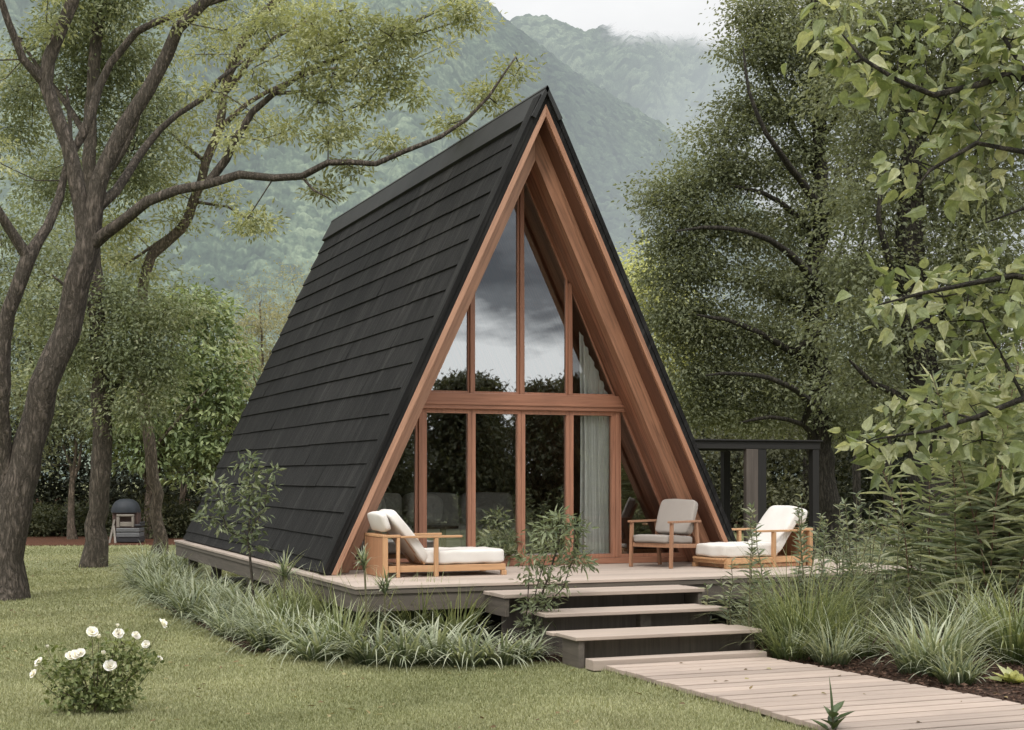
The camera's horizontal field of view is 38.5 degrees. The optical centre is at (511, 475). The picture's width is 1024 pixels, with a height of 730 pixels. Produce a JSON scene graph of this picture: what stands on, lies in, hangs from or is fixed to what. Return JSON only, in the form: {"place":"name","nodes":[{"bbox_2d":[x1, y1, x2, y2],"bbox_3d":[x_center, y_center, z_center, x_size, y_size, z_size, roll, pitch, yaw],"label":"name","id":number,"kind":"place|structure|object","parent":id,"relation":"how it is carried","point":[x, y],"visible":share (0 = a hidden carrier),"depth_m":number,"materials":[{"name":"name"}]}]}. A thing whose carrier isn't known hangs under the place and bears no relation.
{"place":"outdoors","nodes":[
{"label":"outdoors","id":0,"kind":"place"},
{"bbox_2d":[26,499,909,545],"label":"woodland floor","id":1,"kind":"structure","parent":0,"point":[49,540],"depth_m":39.08,"materials":[{"name":"brown plant"}]},
{"bbox_2d":[27,496,86,536],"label":"hedge bush","id":2,"kind":"object","parent":1,"relation":"on","point":[41,517],"visible":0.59,"depth_m":42.37,"materials":[{"name":"green plant"}]},
{"bbox_2d":[10,396,115,512],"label":"evergreen tree","id":3,"kind":"object","parent":1,"relation":"on","point":[53,484],"visible":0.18,"depth_m":52.55,"materials":[{"name":"green plant"}]},
{"bbox_2d":[0,191,131,535],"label":"slender tree","id":4,"kind":"object","parent":1,"relation":"on","point":[18,224],"visible":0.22,"depth_m":42.68,"materials":[{"name":"green plant"}]},
{"bbox_2d":[9,350,140,538],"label":"slender tree","id":5,"kind":"object","parent":1,"relation":"on","point":[65,402],"visible":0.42,"depth_m":40.37,"materials":[{"name":"green plant"}]},
{"bbox_2d":[45,498,117,535],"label":"hedge bush","id":6,"kind":"object","parent":1,"relation":"on","point":[80,530],"visible":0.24,"depth_m":42.68,"materials":[{"name":"green plant"}]},
{"bbox_2d":[35,387,141,510],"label":"evergreen tree","id":7,"kind":"object","parent":1,"relation":"on","point":[80,469],"visible":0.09,"depth_m":53.27,"materials":[{"name":"green plant"}]},
{"bbox_2d":[0,111,200,469],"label":"slender tree","id":8,"kind":"object","parent":1,"relation":"on","point":[73,229],"visible":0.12,"depth_m":46.60,"materials":[{"name":"green plant"}]},
{"bbox_2d":[109,499,144,542],"bbox_3d":[-10.114,1.187,38.526,0.846,1.173,0.773,0,0,-2],"label":"oven","id":9,"kind":"object","parent":1,"relation":"on","point":[127,523],"visible":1,"depth_m":38.24,"materials":[{"name":"stone"}]},
{"bbox_2d":[79,401,211,519],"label":"evergreen tree","id":10,"kind":"object","parent":1,"relation":"on","point":[140,484],"visible":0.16,"depth_m":51.48,"materials":[{"name":"green plant"}]},
{"bbox_2d":[106,490,195,538],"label":"hedge bush","id":11,"kind":"object","parent":1,"relation":"on","point":[166,506],"visible":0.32,"depth_m":41.17,"materials":[{"name":"green plant"}]},
{"bbox_2d":[77,273,272,538],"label":"layered tree","id":12,"kind":"object","parent":1,"relation":"on","point":[206,403],"visible":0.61,"depth_m":40.67,"materials":[{"name":"green plant"}]},
{"bbox_2d":[214,273,297,430],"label":"poplar","id":13,"kind":"object","parent":1,"relation":"on","point":[259,332],"visible":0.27,"depth_m":54.92,"materials":[{"name":"green plant"}]},
{"bbox_2d":[250,257,311,359],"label":"poplar","id":14,"kind":"object","parent":1,"relation":"on","point":[291,301],"visible":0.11,"depth_m":57.77,"materials":[{"name":"green plant"}]},
{"bbox_2d":[615,230,740,427],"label":"background tree","id":15,"kind":"object","parent":1,"relation":"on","point":[629,267],"visible":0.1,"depth_m":51.69,"materials":[{"name":"green plant"}]},
{"bbox_2d":[682,400,838,533],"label":"background tree","id":16,"kind":"object","parent":1,"relation":"on","point":[735,466],"visible":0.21,"depth_m":45.62,"materials":[{"name":"green plant"}]},
{"bbox_2d":[709,193,867,451],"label":"background tree","id":17,"kind":"object","parent":1,"relation":"on","point":[781,258],"visible":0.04,"depth_m":53.82,"materials":[{"name":"green plant"}]},
{"bbox_2d":[741,405,870,528],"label":"evergreen tree","id":18,"kind":"object","parent":1,"relation":"on","point":[797,473],"visible":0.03,"depth_m":48.85,"materials":[{"name":"green plant"}]},
{"bbox_2d":[754,0,1023,431],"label":"background tree","id":19,"kind":"object","parent":1,"relation":"on","point":[887,219],"visible":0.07,"depth_m":49.64,"materials":[{"name":"green plant"}]},
{"bbox_2d":[0,0,1018,482],"bbox_3d":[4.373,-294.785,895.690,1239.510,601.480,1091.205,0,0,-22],"label":"hill","id":20,"kind":"structure","parent":0,"point":[612,138],"depth_m":770.16,"materials":[{"name":"green plant"}]},
{"bbox_2d":[0,483,1023,729],"bbox_3d":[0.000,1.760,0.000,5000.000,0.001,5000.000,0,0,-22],"label":"lawn","id":21,"kind":"structure","parent":0,"point":[145,547],"depth_m":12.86,"materials":[{"name":"green plant"}]},
{"bbox_2d":[29,618,167,715],"bbox_3d":[-3.073,1.433,10.912,1.024,0.748,0.526,0,0,-6],"label":"rose bush","id":22,"kind":"object","parent":21,"relation":"on","point":[99,696],"visible":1,"depth_m":10.83,"materials":[{"name":"green plant"}]},
{"bbox_2d":[0,0,236,567],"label":"straight tree","id":23,"kind":"object","parent":21,"relation":"on","point":[97,17],"visible":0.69,"depth_m":28.32,"materials":[{"name":"green plant"}]},
{"bbox_2d":[101,0,348,554],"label":"curved tree","id":24,"kind":"object","parent":21,"relation":"on","point":[155,250],"visible":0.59,"depth_m":30.91,"materials":[{"name":"green plant"}]},
{"bbox_2d":[0,0,546,600],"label":"forked tree","id":25,"kind":"object","parent":21,"relation":"on","point":[20,462],"visible":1,"depth_m":20.50,"materials":[{"name":"green plant"}]},
{"bbox_2d":[130,569,561,661],"bbox_3d":[-3.572,1.748,20.625,2.800,0.001,15.850,0,0,-22],"label":"mulch bed","id":26,"kind":"object","parent":21,"relation":"on","point":[548,658],"visible":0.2,"depth_m":15.02,"materials":[{"name":"brown soil"}]},
{"bbox_2d":[105,556,200,607],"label":"grass clump","id":27,"kind":"object","parent":26,"relation":"on","point":[158,581],"visible":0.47,"depth_m":20.11,"materials":[{"name":"green plant"}]},
{"bbox_2d":[133,569,231,619],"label":"grass clump","id":28,"kind":"object","parent":26,"relation":"on","point":[184,604],"visible":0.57,"depth_m":17.98,"materials":[{"name":"green plant"}]},
{"bbox_2d":[167,583,269,631],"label":"grass clump","id":29,"kind":"object","parent":26,"relation":"on","point":[216,608],"visible":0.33,"depth_m":16.88,"materials":[{"name":"green plant"}]},
{"bbox_2d":[183,594,263,639],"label":"grass clump","id":30,"kind":"object","parent":26,"relation":"on","point":[217,622],"visible":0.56,"depth_m":16.00,"materials":[{"name":"green plant"}]},
{"bbox_2d":[189,449,286,609],"bbox_3d":[-3.152,0.725,16.764,1.123,2.072,0.640,0,0,0],"label":"sapling","id":31,"kind":"object","parent":26,"relation":"on","point":[219,504],"visible":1,"depth_m":16.79,"materials":[{"name":"green plant"}]},
{"bbox_2d":[204,605,290,642],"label":"grass clump","id":32,"kind":"object","parent":26,"relation":"on","point":[236,632],"visible":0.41,"depth_m":15.58,"materials":[{"name":"green plant"}]},
{"bbox_2d":[203,597,307,656],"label":"grass clump","id":33,"kind":"object","parent":26,"relation":"on","point":[255,641],"visible":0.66,"depth_m":14.66,"materials":[{"name":"green plant"}]},
{"bbox_2d":[239,575,320,625],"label":"grass clump","id":34,"kind":"object","parent":26,"relation":"on","point":[280,606],"visible":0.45,"depth_m":15.60,"materials":[{"name":"green plant"}]},
{"bbox_2d":[230,596,332,648],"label":"grass clump","id":35,"kind":"object","parent":26,"relation":"on","point":[284,622],"visible":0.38,"depth_m":14.86,"materials":[{"name":"green plant"}]},
{"bbox_2d":[251,546,315,606],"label":"spiky plant","id":36,"kind":"object","parent":26,"relation":"on","point":[284,570],"visible":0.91,"depth_m":15.62,"materials":[{"name":"green plant"}]},
{"bbox_2d":[257,560,348,626],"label":"grass clump","id":37,"kind":"object","parent":26,"relation":"on","point":[293,598],"visible":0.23,"depth_m":16.15,"materials":[{"name":"green plant"}]},
{"bbox_2d":[248,595,362,656],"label":"grass clump","id":38,"kind":"object","parent":26,"relation":"on","point":[291,644],"visible":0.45,"depth_m":14.46,"materials":[{"name":"green plant"}]},
{"bbox_2d":[259,602,385,667],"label":"grass clump","id":39,"kind":"object","parent":26,"relation":"on","point":[307,651],"visible":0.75,"depth_m":13.83,"materials":[{"name":"green plant"}]},
{"bbox_2d":[283,564,372,633],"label":"grass clump","id":40,"kind":"object","parent":26,"relation":"on","point":[316,604],"visible":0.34,"depth_m":15.60,"materials":[{"name":"green plant"}]},
{"bbox_2d":[286,584,408,660],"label":"grass clump","id":41,"kind":"object","parent":26,"relation":"on","point":[353,626],"visible":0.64,"depth_m":14.01,"materials":[{"name":"green plant"}]},
{"bbox_2d":[303,607,440,669],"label":"grass clump","id":42,"kind":"object","parent":26,"relation":"on","point":[360,654],"visible":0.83,"depth_m":13.52,"materials":[{"name":"green plant"}]},
{"bbox_2d":[337,565,419,645],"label":"grass clump","id":43,"kind":"object","parent":26,"relation":"on","point":[374,619],"visible":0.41,"depth_m":14.88,"materials":[{"name":"green plant"}]},
{"bbox_2d":[338,614,466,670],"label":"grass clump","id":44,"kind":"object","parent":26,"relation":"on","point":[399,660],"visible":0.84,"depth_m":13.38,"materials":[{"name":"green plant"}]},
{"bbox_2d":[375,565,454,644],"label":"grass clump","id":45,"kind":"object","parent":26,"relation":"on","point":[414,614],"visible":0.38,"depth_m":14.86,"materials":[{"name":"green plant"}]},
{"bbox_2d":[354,610,504,670],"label":"grass clump","id":46,"kind":"object","parent":26,"relation":"on","point":[440,640],"visible":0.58,"depth_m":13.67,"materials":[{"name":"green plant"}]},
{"bbox_2d":[419,571,496,647],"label":"grass clump","id":47,"kind":"object","parent":26,"relation":"on","point":[451,615],"visible":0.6,"depth_m":14.68,"materials":[{"name":"green plant"}]},
{"bbox_2d":[401,620,524,669],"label":"grass clump","id":48,"kind":"object","parent":26,"relation":"on","point":[461,655],"visible":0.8,"depth_m":13.41,"materials":[{"name":"green plant"}]},
{"bbox_2d":[436,622,546,668],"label":"grass clump","id":49,"kind":"object","parent":26,"relation":"on","point":[505,658],"visible":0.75,"depth_m":13.53,"materials":[{"name":"green plant"}]},
{"bbox_2d":[478,624,561,665],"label":"grass clump","id":50,"kind":"object","parent":26,"relation":"on","point":[536,651],"visible":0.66,"depth_m":13.87,"materials":[{"name":"green plant"}]},
{"bbox_2d":[508,504,600,643],"bbox_3d":[0.414,1.014,14.339,0.908,1.502,0.579,0,0,-5],"label":"sapling","id":51,"kind":"object","parent":26,"relation":"on","point":[536,600],"visible":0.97,"depth_m":14.30,"materials":[{"name":"green plant"}]},
{"bbox_2d":[0,549,1023,728],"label":"fallen leaves","id":52,"kind":"object","parent":21,"relation":"on","point":[576,721],"visible":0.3,"depth_m":12.26,"materials":[{"name":"brown plant"}]},
{"bbox_2d":[126,568,1023,704],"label":"wood chips","id":53,"kind":"object","parent":21,"relation":"on","point":[946,687],"visible":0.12,"depth_m":13.06,"materials":[{"name":"brown wood"}]},
{"bbox_2d":[483,585,766,670],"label":"wooden steps","id":54,"kind":"structure","parent":21,"relation":"on","point":[599,628],"depth_m":14.33,"materials":[{"name":"brown wood"}]},
{"bbox_2d":[607,0,899,559],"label":"spreading tree","id":55,"kind":"object","parent":21,"relation":"on","point":[727,375],"visible":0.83,"depth_m":30.70,"materials":[{"name":"green plant"}]},
{"bbox_2d":[695,439,822,557],"bbox_3d":[3.483,0.570,25.724,3.300,2.380,2.040,0,0,-22],"label":"pergola","id":56,"kind":"object","parent":21,"relation":"on","point":[754,450],"visible":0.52,"depth_m":25.01,"materials":[{"name":"black metal"}]},
{"bbox_2d":[705,406,910,534],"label":"background tree","id":57,"kind":"object","parent":21,"relation":"on","point":[803,477],"visible":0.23,"depth_m":43.74,"materials":[{"name":"green plant"}]},
{"bbox_2d":[811,678,853,729],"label":"broadleaf plant","id":58,"kind":"object","parent":21,"relation":"on","point":[833,721],"visible":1,"depth_m":9.87,"materials":[{"name":"green plant"}]},
{"bbox_2d":[807,313,903,541],"bbox_3d":[9.298,-1.422,39.147,4.188,6.378,3.488,0,0,-22],"label":"slim tree","id":59,"kind":"object","parent":21,"relation":"on","point":[856,475],"visible":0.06,"depth_m":38.91,"materials":[{"name":"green plant"}]},
{"bbox_2d":[776,384,967,539],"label":"background tree","id":60,"kind":"object","parent":21,"relation":"on","point":[870,497],"visible":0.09,"depth_m":41.71,"materials":[{"name":"green plant"}]},
{"bbox_2d":[754,620,1023,704],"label":"mulch bed","id":61,"kind":"object","parent":21,"relation":"on","point":[900,677],"depth_m":12.84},
{"bbox_2d":[698,557,750,624],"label":"leafy stem plant","id":62,"kind":"object","parent":61,"relation":"on","point":[726,604],"visible":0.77,"depth_m":14.94,"materials":[{"name":"green plant"}]},
{"bbox_2d":[736,500,777,651],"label":"leafy stem plant","id":63,"kind":"object","parent":61,"relation":"on","point":[752,550],"visible":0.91,"depth_m":14.48,"materials":[{"name":"green plant"}]},
{"bbox_2d":[722,597,858,661],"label":"grass clump","id":64,"kind":"object","parent":61,"relation":"on","point":[787,651],"visible":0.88,"depth_m":13.87,"materials":[{"name":"green plant"}]},
{"bbox_2d":[753,558,836,648],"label":"leafy stem plant","id":65,"kind":"object","parent":61,"relation":"on","point":[799,577],"visible":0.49,"depth_m":14.79,"materials":[{"name":"green plant"}]},
{"bbox_2d":[699,531,930,656],"bbox_3d":[2.950,1.114,14.456,2.739,1.291,2.779,0,0,-22],"label":"grass clump","id":66,"kind":"object","parent":61,"relation":"on","point":[795,615],"visible":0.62,"depth_m":14.21,"materials":[{"name":"green plant"}]},
{"bbox_2d":[789,490,867,632],"bbox_3d":[3.307,0.954,15.283,0.831,1.614,0.624,0,0,28],"label":"leafy stem plant","id":67,"kind":"object","parent":61,"relation":"on","point":[836,562],"visible":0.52,"depth_m":15.25,"materials":[{"name":"green plant"}]},
{"bbox_2d":[779,603,880,665],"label":"grass clump","id":68,"kind":"object","parent":61,"relation":"on","point":[825,657],"visible":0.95,"depth_m":13.52,"materials":[{"name":"green plant"}]},
{"bbox_2d":[791,497,897,632],"bbox_3d":[3.334,0.986,14.820,0.984,1.551,0.769,0,0,-22],"label":"leafy stem plant","id":69,"kind":"object","parent":61,"relation":"on","point":[818,542],"visible":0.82,"depth_m":14.74,"materials":[{"name":"green plant"}]},
{"bbox_2d":[793,585,912,658],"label":"grass clump","id":70,"kind":"object","parent":61,"relation":"on","point":[866,641],"visible":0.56,"depth_m":14.00,"materials":[{"name":"green plant"}]},
{"bbox_2d":[798,535,955,634],"bbox_3d":[4.251,1.163,16.368,2.620,1.195,2.676,0,0,-22],"label":"grass clump","id":71,"kind":"object","parent":61,"relation":"on","point":[886,602],"visible":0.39,"depth_m":16.10,"materials":[{"name":"green plant"}]},
{"bbox_2d":[850,497,929,634],"bbox_3d":[4.095,0.993,16.438,0.669,1.537,1.195,0,0,-35],"label":"leafy stem plant","id":72,"kind":"object","parent":61,"relation":"on","point":[876,536],"visible":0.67,"depth_m":16.21,"materials":[{"name":"green plant"}]},
{"bbox_2d":[838,583,1020,677],"bbox_3d":[3.728,1.324,12.892,1.870,0.872,1.763,0,0,-22],"label":"grass clump","id":73,"kind":"object","parent":61,"relation":"on","point":[909,659],"visible":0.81,"depth_m":12.81,"materials":[{"name":"green plant"}]},
{"bbox_2d":[856,443,1012,631],"bbox_3d":[4.715,0.690,16.442,1.818,2.144,1.878,0,0,33],"label":"bamboo shrub","id":74,"kind":"object","parent":61,"relation":"on","point":[914,534],"visible":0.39,"depth_m":16.37,"materials":[{"name":"green plant"}]},
{"bbox_2d":[871,550,1023,655],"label":"grass clump","id":75,"kind":"object","parent":61,"relation":"on","point":[963,610],"visible":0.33,"depth_m":14.32,"materials":[{"name":"green plant"}]},
{"bbox_2d":[904,635,1021,685],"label":"grass clump","id":76,"kind":"object","parent":61,"relation":"on","point":[952,671],"visible":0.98,"depth_m":12.24,"materials":[{"name":"green plant"}]},
{"bbox_2d":[910,343,1023,632],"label":"bamboo shrub","id":77,"kind":"object","parent":61,"relation":"on","point":[986,546],"visible":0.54,"depth_m":15.33,"materials":[{"name":"green plant"}]},
{"bbox_2d":[930,551,1023,664],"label":"grass clump","id":78,"kind":"object","parent":61,"relation":"on","point":[1015,644],"visible":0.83,"depth_m":13.57,"materials":[{"name":"green plant"}]},
{"bbox_2d":[947,324,1023,637],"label":"bamboo shrub","id":79,"kind":"object","parent":61,"relation":"on","point":[1017,526],"visible":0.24,"depth_m":15.45,"materials":[{"name":"green plant"}]},
{"bbox_2d":[983,664,1023,682],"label":"broadleaf plant","id":80,"kind":"object","parent":61,"relation":"on","point":[1010,675],"visible":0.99,"depth_m":12.34,"materials":[{"name":"green plant"}]},
{"bbox_2d":[765,0,1023,561],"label":"tall dark tree","id":81,"kind":"object","parent":21,"relation":"on","point":[910,238],"visible":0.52,"depth_m":25.77,"materials":[{"name":"green plant"}]},
{"bbox_2d":[833,316,964,546],"bbox_3d":[9.229,-1.213,35.982,3.872,5.967,3.435,0,0,-22],"label":"slim tree","id":82,"kind":"object","parent":21,"relation":"on","point":[887,497],"visible":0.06,"depth_m":35.92,"materials":[{"name":"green plant"}]},
{"bbox_2d":[781,0,1023,501],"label":"foreground branch tree","id":83,"kind":"object","parent":21,"relation":"on","point":[985,44],"visible":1,"depth_m":6.96,"materials":[{"name":"green plant"}]},
{"bbox_2d":[837,348,1022,535],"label":"background tree","id":84,"kind":"object","parent":21,"relation":"on","point":[908,489],"visible":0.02,"depth_m":40.70,"materials":[{"name":"green plant"}]},
{"bbox_2d":[199,577,860,642],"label":"soil","id":85,"kind":"structure","parent":0,"point":[492,618],"depth_m":18.27,"materials":[{"name":"black soil"}]},
{"bbox_2d":[174,540,934,647],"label":"timber deck","id":86,"kind":"structure","parent":85,"relation":"on","point":[642,574],"depth_m":16.11,"materials":[{"name":"brown wood"}]},
{"bbox_2d":[364,509,506,577],"bbox_3d":[-0.855,0.733,16.374,1.466,0.734,0.746,0,0,-22],"label":"sun lounger","id":87,"kind":"object","parent":86,"relation":"on","point":[403,537],"visible":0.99,"depth_m":16.07,"materials":[{"name":"white fabric"}]},
{"bbox_2d":[183,85,736,574],"bbox_3d":[-1.394,-1.730,21.615,5.360,5.660,9.730,0,0,-22],"label":"frame cabin","id":88,"kind":"object","parent":86,"relation":"on","point":[453,301],"visible":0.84,"depth_m":18.45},
{"bbox_2d":[353,421,417,562],"bbox_3d":[-1.595,-0.037,17.291,1.003,2.117,0.050,0,0,-22],"label":"side window","id":89,"kind":"structure","parent":88,"relation":"in","point":[416,426],"depth_m":17.45,"materials":[{"name":"brown wood"}]},
{"bbox_2d":[357,492,533,553],"bbox_3d":[-1.007,0.617,19.868,2.500,0.787,0.869,0,0,-22],"label":"sofa","id":90,"kind":"object","parent":88,"relation":"in","point":[454,509],"visible":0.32,"depth_m":20.07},
{"bbox_2d":[406,493,442,523],"bbox_3d":[-1.178,0.444,19.757,0.521,0.440,0.262,0,0,-22],"label":"pillow","id":91,"kind":"object","parent":90,"relation":"on","point":[434,509],"visible":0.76,"depth_m":19.69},
{"bbox_2d":[423,409,471,547],"bbox_3d":[-0.787,0.110,17.612,0.616,1.824,0.075,0,0,-22],"label":"door","id":92,"kind":"structure","parent":88,"relation":"in","point":[468,412],"depth_m":17.68,"materials":[{"name":"brown wood"}]},
{"bbox_2d":[472,409,520,559],"bbox_3d":[-0.198,0.110,17.848,0.644,1.824,0.075,0,0,-22],"label":"door","id":93,"kind":"structure","parent":88,"relation":"in","point":[518,412],"depth_m":17.89,"materials":[{"name":"brown wood"}]},
{"bbox_2d":[474,198,518,393],"bbox_3d":[-0.199,-2.417,17.850,0.596,2.827,0.050,0,0,-22],"label":"upper window","id":94,"kind":"structure","parent":88,"relation":"in","point":[517,203],"depth_m":17.93,"materials":[{"name":"brown wood"}]},
{"bbox_2d":[521,410,569,558],"bbox_3d":[0.403,0.110,18.088,0.644,1.824,0.075,0,0,-22],"label":"door","id":95,"kind":"structure","parent":88,"relation":"in","point":[566,414],"depth_m":18.10,"materials":[{"name":"brown wood"}]},
{"bbox_2d":[524,182,567,394],"bbox_3d":[0.402,-2.353,18.091,0.596,2.700,0.050,0,0,-22],"label":"upper window","id":96,"kind":"structure","parent":88,"relation":"in","point":[526,185],"depth_m":18.17,"materials":[{"name":"brown wood"}]},
{"bbox_2d":[570,411,614,557],"bbox_3d":[0.992,0.110,18.324,0.616,1.824,0.075,0,0,-22],"label":"door","id":97,"kind":"structure","parent":88,"relation":"in","point":[611,415],"depth_m":18.39,"materials":[{"name":"brown wood"}]},
{"bbox_2d":[572,291,614,395],"bbox_3d":[1.010,-1.667,18.334,0.608,1.328,0.050,0,0,-22],"label":"upper window","id":98,"kind":"structure","parent":88,"relation":"in","point":[574,299],"depth_m":18.31,"materials":[{"name":"brown wood"}]},
{"bbox_2d":[579,332,608,553],"bbox_3d":[1.053,-0.398,18.496,0.437,2.875,0.084,0,0,-22],"label":"curtain","id":99,"kind":"object","parent":88,"relation":"hanging from","point":[594,469],"visible":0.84,"depth_m":18.48,"materials":[{"name":"fabric"}]},
{"bbox_2d":[619,412,683,556],"bbox_3d":[1.766,0.035,18.637,0.935,1.974,0.050,0,0,-22],"label":"side window","id":100,"kind":"structure","parent":88,"relation":"in","point":[680,553],"depth_m":18.53,"materials":[{"name":"brown wood"}]},
{"bbox_2d":[476,505,531,566],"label":"shrub","id":101,"kind":"object","parent":86,"relation":"on","point":[504,546],"visible":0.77,"depth_m":17.85,"materials":[{"name":"green plant"}]},
{"bbox_2d":[628,499,700,568],"bbox_3d":[1.879,0.692,17.828,0.638,0.821,0.739,0,0,40],"label":"armchair","id":102,"kind":"object","parent":86,"relation":"on","point":[675,517],"visible":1,"depth_m":17.80,"materials":[{"name":"beige fabric"}]},
{"bbox_2d":[692,505,812,568],"bbox_3d":[2.929,0.733,17.902,1.380,0.735,0.706,0,0,-31],"label":"sun lounger","id":103,"kind":"object","parent":86,"relation":"on","point":[779,522],"visible":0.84,"depth_m":17.78,"materials":[{"name":"white fabric"}]},
{"bbox_2d":[489,0,1023,98],"label":"sky","id":104,"kind":"structure","parent":0,"point":[667,21],"materials":[{"name":"white"}]},
{"bbox_2d":[510,14,1023,352],"bbox_3d":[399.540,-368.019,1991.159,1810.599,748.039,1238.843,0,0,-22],"label":"hill","id":105,"kind":"structure","parent":0,"point":[660,81],"depth_m":1972.65,"materials":[{"name":"green plant"}]},
{"label":"boardwalk bed","id":106,"kind":"structure","parent":0,"visible":0},
{"bbox_2d":[606,657,1023,729],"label":"boardwalk","id":107,"kind":"structure","parent":106,"relation":"on","point":[883,704],"depth_m":11.33,"materials":[{"name":"brown wood"}]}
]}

